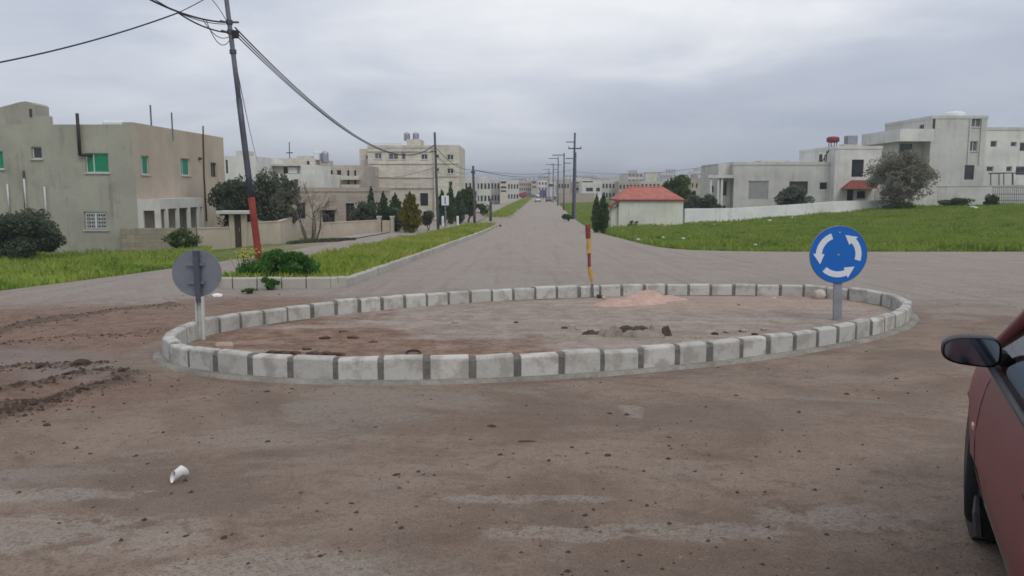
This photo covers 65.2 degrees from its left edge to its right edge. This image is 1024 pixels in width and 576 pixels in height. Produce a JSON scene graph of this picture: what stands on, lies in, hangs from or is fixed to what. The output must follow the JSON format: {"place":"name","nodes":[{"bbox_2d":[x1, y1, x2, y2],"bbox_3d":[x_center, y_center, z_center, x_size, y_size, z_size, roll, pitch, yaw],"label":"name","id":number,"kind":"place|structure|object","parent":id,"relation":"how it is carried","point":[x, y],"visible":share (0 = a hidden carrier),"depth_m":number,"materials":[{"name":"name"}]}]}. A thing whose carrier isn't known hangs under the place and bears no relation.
{"place":"outdoors","nodes":[
{"label":"outdoors","id":0,"kind":"place"},
{"bbox_2d":[0,245,213,290],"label":"verge grass","id":1,"kind":"structure","parent":0,"point":[39,269],"depth_m":21.73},
{"bbox_2d":[337,223,421,237],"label":"pavement","id":2,"kind":"structure","parent":0,"point":[360,235],"depth_m":51.55,"materials":[{"name":"concrete"}]},
{"bbox_2d":[0,175,1014,290],"bbox_3d":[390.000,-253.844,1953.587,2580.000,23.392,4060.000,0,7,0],"label":"ground","id":3,"kind":"structure","parent":0,"point":[224,254],"depth_m":38.95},
{"bbox_2d":[0,207,66,259],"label":"dark bush","id":4,"kind":"object","parent":3,"relation":"on","point":[23,234],"visible":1,"depth_m":36.40,"materials":[{"name":"green plant"}]},
{"bbox_2d":[0,101,225,254],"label":"grey house","id":5,"kind":"structure","parent":3,"relation":"on","point":[90,186],"depth_m":42.80,"materials":[{"name":"clear concrete"}]},
{"bbox_2d":[30,147,43,159],"bbox_3d":[-25.218,-7.141,42.489,0.697,0.708,0.240,0,7,0],"label":"window","id":6,"kind":"structure","parent":5,"relation":"in","point":[37,153],"depth_m":42.56,"materials":[{"name":"grey glass"}]},
{"bbox_2d":[83,212,108,230],"bbox_3d":[-22.314,-3.571,42.942,1.389,1.036,0.240,0,7,0],"label":"window","id":7,"kind":"structure","parent":5,"relation":"in","point":[95,221],"depth_m":42.96,"materials":[{"name":"white glass"}]},
{"bbox_2d":[84,153,109,173],"bbox_3d":[-22.058,-6.613,42.556,1.378,1.102,0.240,0,7,0],"label":"window","id":8,"kind":"structure","parent":5,"relation":"in","point":[97,163],"depth_m":42.61,"materials":[{"name":"green glass"}]},
{"bbox_2d":[141,156,151,175],"bbox_3d":[-20.100,-6.686,43.753,0.240,1.079,1.125,0,7,0],"label":"window","id":9,"kind":"structure","parent":5,"relation":"in","point":[144,167],"depth_m":43.89,"materials":[{"name":"green glass"}]},
{"bbox_2d":[180,158,191,176],"bbox_3d":[-20.100,-7.397,49.128,0.240,1.105,1.539,0,7,0],"label":"window","id":10,"kind":"structure","parent":5,"relation":"in","point":[184,162],"depth_m":49.25,"materials":[{"name":"green glass"}]},
{"bbox_2d":[120,228,196,251],"bbox_3d":[-18.958,-2.359,43.045,3.858,1.738,0.220,-1,7,-9],"label":"stone fence","id":11,"kind":"object","parent":3,"relation":"on","point":[142,239],"visible":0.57,"depth_m":42.80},
{"bbox_2d":[161,227,202,247],"bbox_3d":[-17.173,-2.484,41.625,1.692,1.436,1.790,4,8,30],"label":"bush","id":12,"kind":"object","parent":3,"relation":"on","point":[177,236],"visible":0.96,"depth_m":41.40,"materials":[{"name":"green plant"}]},
{"bbox_2d":[196,227,229,249],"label":"garden wall","id":13,"kind":"structure","parent":3,"relation":"on","point":[217,238],"depth_m":43.70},
{"bbox_2d":[216,210,249,247],"bbox_3d":[-15.267,-3.133,44.307,1.765,2.294,1.100,0,7,0],"label":"gateway","id":14,"kind":"object","parent":3,"relation":"on","point":[238,228],"visible":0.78,"depth_m":44.15,"materials":[{"name":"concrete"}]},
{"bbox_2d":[207,173,259,226],"bbox_3d":[-17.442,-4.966,50.655,3.536,4.606,3.603,0,7,0],"label":"olive tree","id":15,"kind":"object","parent":3,"relation":"on","point":[229,195],"visible":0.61,"depth_m":49.55,"materials":[{"name":"green plant"}]},
{"bbox_2d":[224,151,283,226],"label":"white house","id":16,"kind":"structure","parent":3,"relation":"on","point":[233,166],"depth_m":72.30,"materials":[{"name":"paint"}]},
{"bbox_2d":[261,276,280,289],"bbox_3d":[-4.858,-0.077,16.179,0.379,0.370,0.414,5,9,35],"label":"weed clump","id":17,"kind":"object","parent":3,"relation":"on","point":[271,283],"visible":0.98,"depth_m":16.07,"materials":[{"name":"green plant"}]},
{"bbox_2d":[247,215,298,245],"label":"garden wall","id":18,"kind":"structure","parent":3,"relation":"on","point":[283,231],"depth_m":46.16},
{"bbox_2d":[253,166,299,222],"bbox_3d":[-14.718,-5.130,49.563,3.208,4.897,3.208,0,7,0],"label":"olive tree","id":19,"kind":"object","parent":3,"relation":"on","point":[266,207],"visible":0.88,"depth_m":49.03,"materials":[{"name":"green plant"}]},
{"bbox_2d":[274,142,332,165],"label":"beige house","id":20,"kind":"structure","parent":3,"relation":"on","point":[320,158],"depth_m":87.33,"materials":[{"name":"concrete"}]},
{"bbox_2d":[270,180,341,239],"bbox_3d":[-10.883,-4.064,43.154,3.473,3.584,2.991,5,9,36],"label":"bare tree","id":21,"kind":"object","parent":3,"relation":"on","point":[313,229],"visible":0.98,"depth_m":43.23,"materials":[{"name":"brown plant"}]},
{"bbox_2d":[271,164,341,186],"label":"white house","id":22,"kind":"structure","parent":3,"relation":"on","point":[316,176],"depth_m":77.46,"materials":[{"name":"paint"}]},
{"bbox_2d":[286,237,355,243],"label":"low hedge","id":23,"kind":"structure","parent":3,"relation":"on","point":[330,239],"depth_m":42.77,"materials":[{"name":"green plant"}]},
{"bbox_2d":[291,187,390,237],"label":"stone house","id":24,"kind":"structure","parent":3,"relation":"on","point":[347,198],"depth_m":59.70,"materials":[{"name":"beige stone"}]},
{"bbox_2d":[323,210,334,221],"bbox_3d":[-13.716,-5.320,59.944,0.908,1.025,0.065,0,7,0],"label":"window","id":25,"kind":"structure","parent":24,"relation":"in","point":[330,215],"depth_m":59.93,"materials":[{"name":"grey glass"}]},
{"bbox_2d":[314,220,377,238],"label":"garden wall","id":26,"kind":"structure","parent":3,"relation":"on","point":[342,228],"depth_m":54.43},
{"bbox_2d":[323,165,378,186],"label":"building","id":27,"kind":"structure","parent":3,"relation":"on","point":[359,176],"depth_m":85.22,"materials":[{"name":"clear stone"}]},
{"bbox_2d":[216,224,496,288],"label":"median kerb","id":28,"kind":"structure","parent":3,"relation":"on","point":[287,282],"depth_m":16.48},
{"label":"median soil","id":29,"kind":"structure","parent":28,"relation":"in","visible":0},
{"bbox_2d":[220,0,261,260],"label":"leaning utility pole","id":30,"kind":"object","parent":29,"relation":"on","point":[232,33],"visible":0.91,"depth_m":18.94,"materials":[{"name":"metal"}]},
{"bbox_2d":[150,0,224,22],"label":"overhead cable","id":31,"kind":"object","parent":30,"relation":"attached to","point":[156,2],"visible":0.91,"depth_m":17.04,"materials":[{"name":"rubber"}]},
{"bbox_2d":[178,13,227,32],"bbox_3d":[-6.958,-5.998,18.138,0.034,0.265,1.344,5,9,34],"label":"overhead cable","id":32,"kind":"object","parent":30,"relation":"attached to","point":[202,25],"visible":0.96,"depth_m":18.06,"materials":[{"name":"rubber"}]},
{"bbox_2d":[0,13,177,62],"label":"overhead cable","id":33,"kind":"object","parent":32,"relation":"attached to","point":[87,41],"visible":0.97,"depth_m":16.15,"materials":[{"name":"rubber"}]},
{"bbox_2d":[234,27,431,154],"bbox_3d":[-6.035,-7.517,38.006,0.034,2.038,38.714,0,7,1],"label":"overhead cable","id":34,"kind":"object","parent":30,"relation":"attached to","point":[314,103],"visible":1,"depth_m":25.04,"materials":[{"name":"rubber"}]},
{"bbox_2d":[239,38,432,155],"bbox_3d":[-5.995,-7.373,38.025,0.028,1.842,38.712,0,7,1],"label":"overhead cable","id":35,"kind":"object","parent":30,"relation":"attached to","point":[316,108],"visible":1,"depth_m":24.80,"materials":[{"name":"rubber"}]},
{"bbox_2d":[239,35,433,149],"bbox_3d":[-6.015,-7.435,38.017,0.028,1.958,38.713,0,7,1],"label":"overhead cable","id":36,"kind":"object","parent":30,"relation":"attached to","point":[297,91],"visible":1,"depth_m":23.01,"materials":[{"name":"rubber"}]},
{"bbox_2d":[231,248,263,271],"bbox_3d":[-5.871,-0.576,17.817,0.726,0.631,0.718,0,7,0],"label":"flower clump","id":37,"kind":"object","parent":29,"relation":"on","point":[247,257],"visible":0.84,"depth_m":17.70,"materials":[{"name":"yellow plant"}]},
{"bbox_2d":[236,259,276,276],"bbox_3d":[-5.481,-0.318,17.349,0.959,0.632,1.111,0,7,0],"label":"weed clump","id":38,"kind":"object","parent":29,"relation":"on","point":[265,267],"visible":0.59,"depth_m":17.05,"materials":[{"name":"green plant"}]},
{"bbox_2d":[257,248,305,276],"bbox_3d":[-5.080,-0.460,17.558,1.160,0.873,1.063,0,7,0],"label":"weed clump","id":39,"kind":"object","parent":29,"relation":"on","point":[277,257],"visible":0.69,"depth_m":17.32,"materials":[{"name":"green plant"}]},
{"bbox_2d":[279,251,320,274],"bbox_3d":[-4.794,-0.457,17.879,0.965,0.804,1.020,-3,8,-24],"label":"weed clump","id":40,"kind":"object","parent":29,"relation":"on","point":[309,265],"visible":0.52,"depth_m":17.61,"materials":[{"name":"green plant"}]},
{"bbox_2d":[222,222,495,281],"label":"median grass","id":41,"kind":"structure","parent":29,"relation":"on","point":[353,259],"depth_m":24.79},
{"bbox_2d":[349,200,381,220],"bbox_3d":[-10.551,-5.134,57.828,2.409,2.523,2.332,0,7,0],"label":"garden shrub","id":42,"kind":"object","parent":3,"relation":"on","point":[362,212],"visible":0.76,"depth_m":57.40,"materials":[{"name":"green plant"}]},
{"bbox_2d":[376,191,390,226],"bbox_3d":[-9.584,-5.700,59.796,1.083,3.192,1.177,0,7,0],"label":"cypress","id":43,"kind":"object","parent":3,"relation":"on","point":[384,211],"visible":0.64,"depth_m":59.51,"materials":[{"name":"green plant"}]},
{"bbox_2d":[385,207,402,230],"bbox_3d":[-8.641,-5.132,59.823,1.948,1.933,1.928,7,10,43],"label":"garden shrub","id":44,"kind":"object","parent":3,"relation":"on","point":[397,223],"visible":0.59,"depth_m":59.22,"materials":[{"name":"green plant"}]},
{"bbox_2d":[389,192,402,229],"bbox_3d":[-8.898,-5.753,60.737,1.457,3.062,1.453,0,7,0],"label":"cypress","id":45,"kind":"object","parent":3,"relation":"on","point":[394,202],"visible":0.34,"depth_m":60.45,"materials":[{"name":"green plant"}]},
{"bbox_2d":[397,191,423,232],"bbox_3d":[-7.225,-5.371,56.836,1.885,3.098,1.839,0,7,0],"label":"golden conifer","id":46,"kind":"object","parent":3,"relation":"on","point":[411,221],"visible":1,"depth_m":56.46,"materials":[{"name":"green plant"}]},
{"bbox_2d":[359,131,464,219],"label":"apartment block","id":47,"kind":"structure","parent":3,"relation":"on","point":[420,185],"depth_m":93.96,"materials":[{"name":"beige stone"}]},
{"bbox_2d":[420,193,427,205],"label":"window","id":48,"kind":"structure","parent":47,"relation":"in","point":[423,196],"depth_m":94.56,"materials":[{"name":"grey glass"}]},
{"bbox_2d":[421,210,434,229],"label":"garden shrub","id":49,"kind":"object","parent":3,"relation":"on","point":[428,216],"visible":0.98,"depth_m":61.68,"materials":[{"name":"green plant"}]},
{"bbox_2d":[430,132,439,229],"bbox_3d":[-5.533,-7.516,57.496,0.598,7.240,0.230,0,7,0],"label":"utility pole","id":50,"kind":"object","parent":3,"relation":"on","point":[436,187],"visible":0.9,"depth_m":57.45,"materials":[{"name":"metal"}]},
{"bbox_2d":[438,189,447,224],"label":"cypress","id":51,"kind":"object","parent":3,"relation":"on","point":[441,210],"visible":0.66,"depth_m":75.38,"materials":[{"name":"green plant"}]},
{"bbox_2d":[446,184,456,223],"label":"cypress","id":52,"kind":"object","parent":3,"relation":"on","point":[451,213],"visible":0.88,"depth_m":77.40,"materials":[{"name":"green plant"}]},
{"bbox_2d":[454,191,467,223],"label":"cypress","id":53,"kind":"object","parent":3,"relation":"on","point":[460,210],"visible":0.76,"depth_m":79.29,"materials":[{"name":"green plant"}]},
{"bbox_2d":[460,187,479,221],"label":"roadside tree","id":54,"kind":"object","parent":3,"relation":"on","point":[467,195],"visible":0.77,"depth_m":83.02,"materials":[{"name":"green plant"}]},
{"bbox_2d":[465,178,477,203],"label":"apartment house","id":55,"kind":"structure","parent":3,"relation":"on","point":[468,182],"depth_m":148.88,"materials":[{"name":"concrete"}]},
{"bbox_2d":[471,166,475,222],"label":"utility pole","id":56,"kind":"object","parent":3,"relation":"on","point":[473,191],"visible":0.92,"depth_m":79.36,"materials":[{"name":"metal"}]},
{"bbox_2d":[478,176,491,204],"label":"apartment house","id":57,"kind":"structure","parent":3,"relation":"on","point":[484,189],"depth_m":183.72,"materials":[{"name":"concrete"}]},
{"bbox_2d":[492,177,499,203],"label":"apartment house","id":58,"kind":"structure","parent":3,"relation":"on","point":[495,191],"depth_m":193.62,"materials":[{"name":"concrete"}]},
{"bbox_2d":[500,179,506,203],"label":"apartment house","id":59,"kind":"structure","parent":3,"relation":"on","point":[503,191],"depth_m":188.66,"materials":[{"name":"concrete"}]},
{"bbox_2d":[507,180,518,201],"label":"apartment house","id":60,"kind":"structure","parent":3,"relation":"on","point":[512,190],"depth_m":228.35,"materials":[{"name":"concrete"}]},
{"bbox_2d":[519,181,530,195],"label":"apartment house","id":61,"kind":"structure","parent":3,"relation":"on","point":[524,186],"depth_m":377.04,"materials":[{"name":"beige stone"}]},
{"bbox_2d":[546,181,554,198],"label":"apartment house","id":62,"kind":"structure","parent":3,"relation":"on","point":[550,183],"depth_m":297.80,"materials":[{"name":"white stone"}]},
{"bbox_2d":[552,153,570,209],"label":"utility pole","id":63,"kind":"object","parent":3,"relation":"on","point":[563,155],"visible":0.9,"depth_m":136.62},
{"bbox_2d":[556,180,569,199],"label":"apartment house","id":64,"kind":"structure","parent":3,"relation":"on","point":[567,186],"depth_m":258.05,"materials":[{"name":"beige stone"}]},
{"bbox_2d":[566,133,580,218],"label":"utility pole","id":65,"kind":"object","parent":3,"relation":"on","point":[574,189],"visible":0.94,"depth_m":94.08,"materials":[{"name":"metal"}]},
{"bbox_2d":[559,193,594,203],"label":"field wall","id":66,"kind":"structure","parent":3,"relation":"on","point":[585,197],"depth_m":195.61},
{"bbox_2d":[579,180,601,199],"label":"apartment house","id":67,"kind":"structure","parent":3,"relation":"on","point":[590,186],"depth_m":203.43,"materials":[{"name":"white stone"}]},
{"bbox_2d":[591,193,600,232],"bbox_3d":[5.979,-5.288,56.775,0.880,2.948,0.813,0,7,0],"label":"cypress","id":68,"kind":"object","parent":3,"relation":"on","point":[595,217],"visible":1,"depth_m":56.62,"materials":[{"name":"green plant"}]},
{"bbox_2d":[598,192,609,232],"bbox_3d":[6.514,-5.326,56.761,0.940,3.028,0.989,0,7,0],"label":"cypress","id":69,"kind":"object","parent":3,"relation":"on","point":[604,213],"visible":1,"depth_m":56.59,"materials":[{"name":"green plant"}]},
{"bbox_2d":[601,180,618,198],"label":"apartment house","id":70,"kind":"structure","parent":3,"relation":"on","point":[608,187],"depth_m":223.31,"materials":[{"name":"white stone"}]},
{"bbox_2d":[614,181,639,195],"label":"apartment house","id":71,"kind":"structure","parent":3,"relation":"on","point":[620,186],"depth_m":213.32,"materials":[{"name":"beige stone"}]},
{"bbox_2d":[619,174,642,180],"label":"distant house","id":72,"kind":"structure","parent":3,"relation":"on","point":[631,177],"depth_m":452.47,"materials":[{"name":"white stone"}]},
{"bbox_2d":[608,186,685,227],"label":"roofed hut","id":73,"kind":"object","parent":3,"relation":"on","point":[649,205],"visible":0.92,"depth_m":65.79,"materials":[{"name":"paint"}]},
{"bbox_2d":[640,173,659,185],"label":"apartment house","id":74,"kind":"structure","parent":3,"relation":"on","point":[649,179],"depth_m":233.23,"materials":[{"name":"white stone"}]},
{"bbox_2d":[662,174,695,200],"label":"leafy tree","id":75,"kind":"object","parent":3,"relation":"on","point":[678,185],"visible":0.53,"depth_m":82.29,"materials":[{"name":"green plant"}]},
{"bbox_2d":[683,175,700,195],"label":"building","id":76,"kind":"structure","parent":3,"relation":"on","point":[694,185],"depth_m":133.97,"materials":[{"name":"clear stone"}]},
{"bbox_2d":[683,194,704,213],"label":"garden shrub","id":77,"kind":"object","parent":3,"relation":"on","point":[693,201],"visible":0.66,"depth_m":78.94,"materials":[{"name":"green plant"}]},
{"bbox_2d":[698,194,722,207],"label":"garden shrub","id":78,"kind":"object","parent":3,"relation":"on","point":[710,201],"visible":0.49,"depth_m":79.17,"materials":[{"name":"green plant"}]},
{"bbox_2d":[683,200,887,222],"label":"long white wall","id":79,"kind":"structure","parent":3,"relation":"on","point":[691,215],"depth_m":71.24,"materials":[{"name":"paint"}]},
{"bbox_2d":[700,145,882,207],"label":"white house","id":80,"kind":"structure","parent":3,"relation":"on","point":[828,174],"depth_m":81.20,"materials":[{"name":"paint"}]},
{"bbox_2d":[748,181,767,199],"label":"window","id":81,"kind":"structure","parent":80,"relation":"in","point":[757,190],"depth_m":81.52,"materials":[{"name":"metal"}]},
{"bbox_2d":[789,181,807,193],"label":"window","id":82,"kind":"structure","parent":80,"relation":"in","point":[804,184],"depth_m":81.44,"materials":[{"name":"grey glass"}]},
{"bbox_2d":[839,135,858,145],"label":"roof tank","id":83,"kind":"object","parent":80,"relation":"on","point":[850,140],"visible":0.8,"depth_m":80.26,"materials":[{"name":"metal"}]},
{"bbox_2d":[851,160,863,176],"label":"window","id":84,"kind":"structure","parent":80,"relation":"in","point":[857,165],"depth_m":80.08,"materials":[{"name":"grey glass"}]},
{"bbox_2d":[774,184,814,204],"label":"bush","id":85,"kind":"object","parent":3,"relation":"on","point":[794,194],"visible":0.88,"depth_m":76.69,"materials":[{"name":"green plant"}]},
{"bbox_2d":[582,202,1023,251],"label":"meadow grass","id":86,"kind":"structure","parent":3,"relation":"on","point":[964,228],"depth_m":48.72,"materials":[{"name":"plant"}]},
{"bbox_2d":[881,202,915,208],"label":"shrub","id":87,"kind":"object","parent":3,"relation":"on","point":[896,205],"visible":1,"depth_m":72.88,"materials":[{"name":"green plant"}]},
{"bbox_2d":[861,149,940,208],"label":"grey tree","id":88,"kind":"object","parent":3,"relation":"on","point":[900,172],"visible":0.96,"depth_m":73.05,"materials":[{"name":"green plant"}]},
{"bbox_2d":[874,188,937,206],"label":"retaining wall","id":89,"kind":"structure","parent":3,"relation":"on","point":[928,199],"depth_m":78.39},
{"bbox_2d":[861,116,1023,190],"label":"tall house","id":90,"kind":"structure","parent":3,"relation":"on","point":[965,150],"depth_m":83.66,"materials":[{"name":"white concrete"}]},
{"bbox_2d":[964,165,973,179],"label":"window","id":91,"kind":"structure","parent":90,"relation":"in","point":[969,169],"depth_m":83.78,"materials":[{"name":"grey glass"}]},
{"bbox_2d":[937,197,974,205],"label":"shrub","id":92,"kind":"object","parent":3,"relation":"on","point":[957,201],"visible":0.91,"depth_m":76.42,"materials":[{"name":"green plant"}]},
{"bbox_2d":[937,185,1023,205],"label":"retaining wall","id":93,"kind":"structure","parent":3,"relation":"on","point":[977,193],"depth_m":78.79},
{"bbox_2d":[983,194,999,205],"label":"shrub","id":94,"kind":"object","parent":3,"relation":"on","point":[993,199],"visible":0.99,"depth_m":75.24,"materials":[{"name":"green plant"}]},
{"bbox_2d":[988,172,1023,184],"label":"pergola","id":95,"kind":"object","parent":3,"relation":"on","point":[1003,173],"visible":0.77,"depth_m":81.24,"materials":[{"name":"concrete"}]},
{"bbox_2d":[992,187,1023,204],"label":"metal railing","id":96,"kind":"object","parent":3,"relation":"on","point":[1012,200],"visible":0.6,"depth_m":77.47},
{"bbox_2d":[0,197,1023,575],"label":"road","id":97,"kind":"structure","parent":0,"point":[894,441],"depth_m":5.39,"materials":[{"name":"asphalt"}]},
{"bbox_2d":[170,465,188,482],"bbox_3d":[-1.951,1.091,4.693,0.062,0.101,0.090,13,0,26],"label":"plastic cup","id":98,"kind":"object","parent":97,"relation":"on","point":[179,471],"visible":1,"depth_m":4.67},
{"bbox_2d":[484,200,529,218],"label":"median kerb","id":99,"kind":"structure","parent":97,"relation":"on","point":[503,217],"depth_m":95.71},
{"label":"far median soil","id":100,"kind":"structure","parent":99,"relation":"in","visible":0},
{"bbox_2d":[483,197,532,216],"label":"median grass","id":101,"kind":"structure","parent":100,"relation":"on","point":[510,209],"depth_m":129.55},
{"bbox_2d":[0,291,1022,575],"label":"dirt crumbs","id":102,"kind":"object","parent":97,"relation":"on","point":[32,401],"visible":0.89,"depth_m":6.64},
{"bbox_2d":[153,283,918,385],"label":"roundabout kerb","id":103,"kind":"structure","parent":97,"relation":"on","point":[176,352],"depth_m":8.22,"materials":[{"name":"concrete"}]},
{"bbox_2d":[188,295,893,356],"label":"island soil","id":104,"kind":"structure","parent":103,"relation":"in","point":[484,328],"depth_m":11.01,"materials":[{"name":"soil"}]},
{"bbox_2d":[172,249,221,339],"bbox_3d":[-3.822,0.134,9.716,0.577,1.199,0.116,-1,7,-9],"label":"traffic sign","id":105,"kind":"object","parent":104,"relation":"on","point":[197,273],"visible":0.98,"depth_m":9.71,"materials":[{"name":"metal"}]},
{"bbox_2d":[215,342,233,348],"bbox_3d":[-3.278,0.671,9.118,0.200,0.095,0.120,1,12,-17],"label":"broken brick","id":106,"kind":"object","parent":104,"relation":"on","point":[224,345],"visible":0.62,"depth_m":9.07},
{"bbox_2d":[585,224,593,297],"bbox_3d":[1.409,-0.464,14.482,0.183,1.371,0.092,0,7,0],"label":"striped post","id":107,"kind":"object","parent":104,"relation":"on","point":[588,243],"visible":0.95,"depth_m":14.44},
{"bbox_2d":[582,324,671,337],"bbox_3d":[1.454,0.528,10.107,1.133,0.139,0.508,0,7,0],"label":"rubbish pile","id":108,"kind":"object","parent":104,"relation":"on","point":[637,331],"visible":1,"depth_m":10.02,"materials":[{"name":"grey fabric"}]},
{"bbox_2d":[594,290,687,306],"bbox_3d":[2.281,0.187,13.912,3.200,0.245,3.200,0,7,0],"label":"sand heap","id":109,"kind":"object","parent":104,"relation":"on","point":[648,297],"visible":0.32,"depth_m":13.54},
{"bbox_2d":[813,289,825,298],"bbox_3d":[5.492,0.126,14.294,0.220,0.218,0.232,0,7,0],"label":"round stone","id":110,"kind":"object","parent":104,"relation":"on","point":[819,294],"visible":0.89,"depth_m":14.21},
{"bbox_2d":[809,226,866,319],"bbox_3d":[4.629,-0.159,11.407,0.820,1.460,0.072,0,7,0],"label":"roundabout sign","id":111,"kind":"object","parent":104,"relation":"on","point":[837,256],"visible":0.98,"depth_m":11.34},
{"bbox_2d":[941,310,1023,575],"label":"parked car","id":112,"kind":"object","parent":97,"relation":"on","point":[993,484],"visible":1,"depth_m":3.19,"materials":[{"name":"red metal"}]},
{"bbox_2d":[0,0,1023,179],"label":"sky","id":113,"kind":"structure","parent":0,"point":[642,86],"materials":[{"name":"grey"}]},
{"bbox_2d":[560,199,774,228],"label":"roadside grass","id":114,"kind":"structure","parent":0,"point":[583,211],"depth_m":89.99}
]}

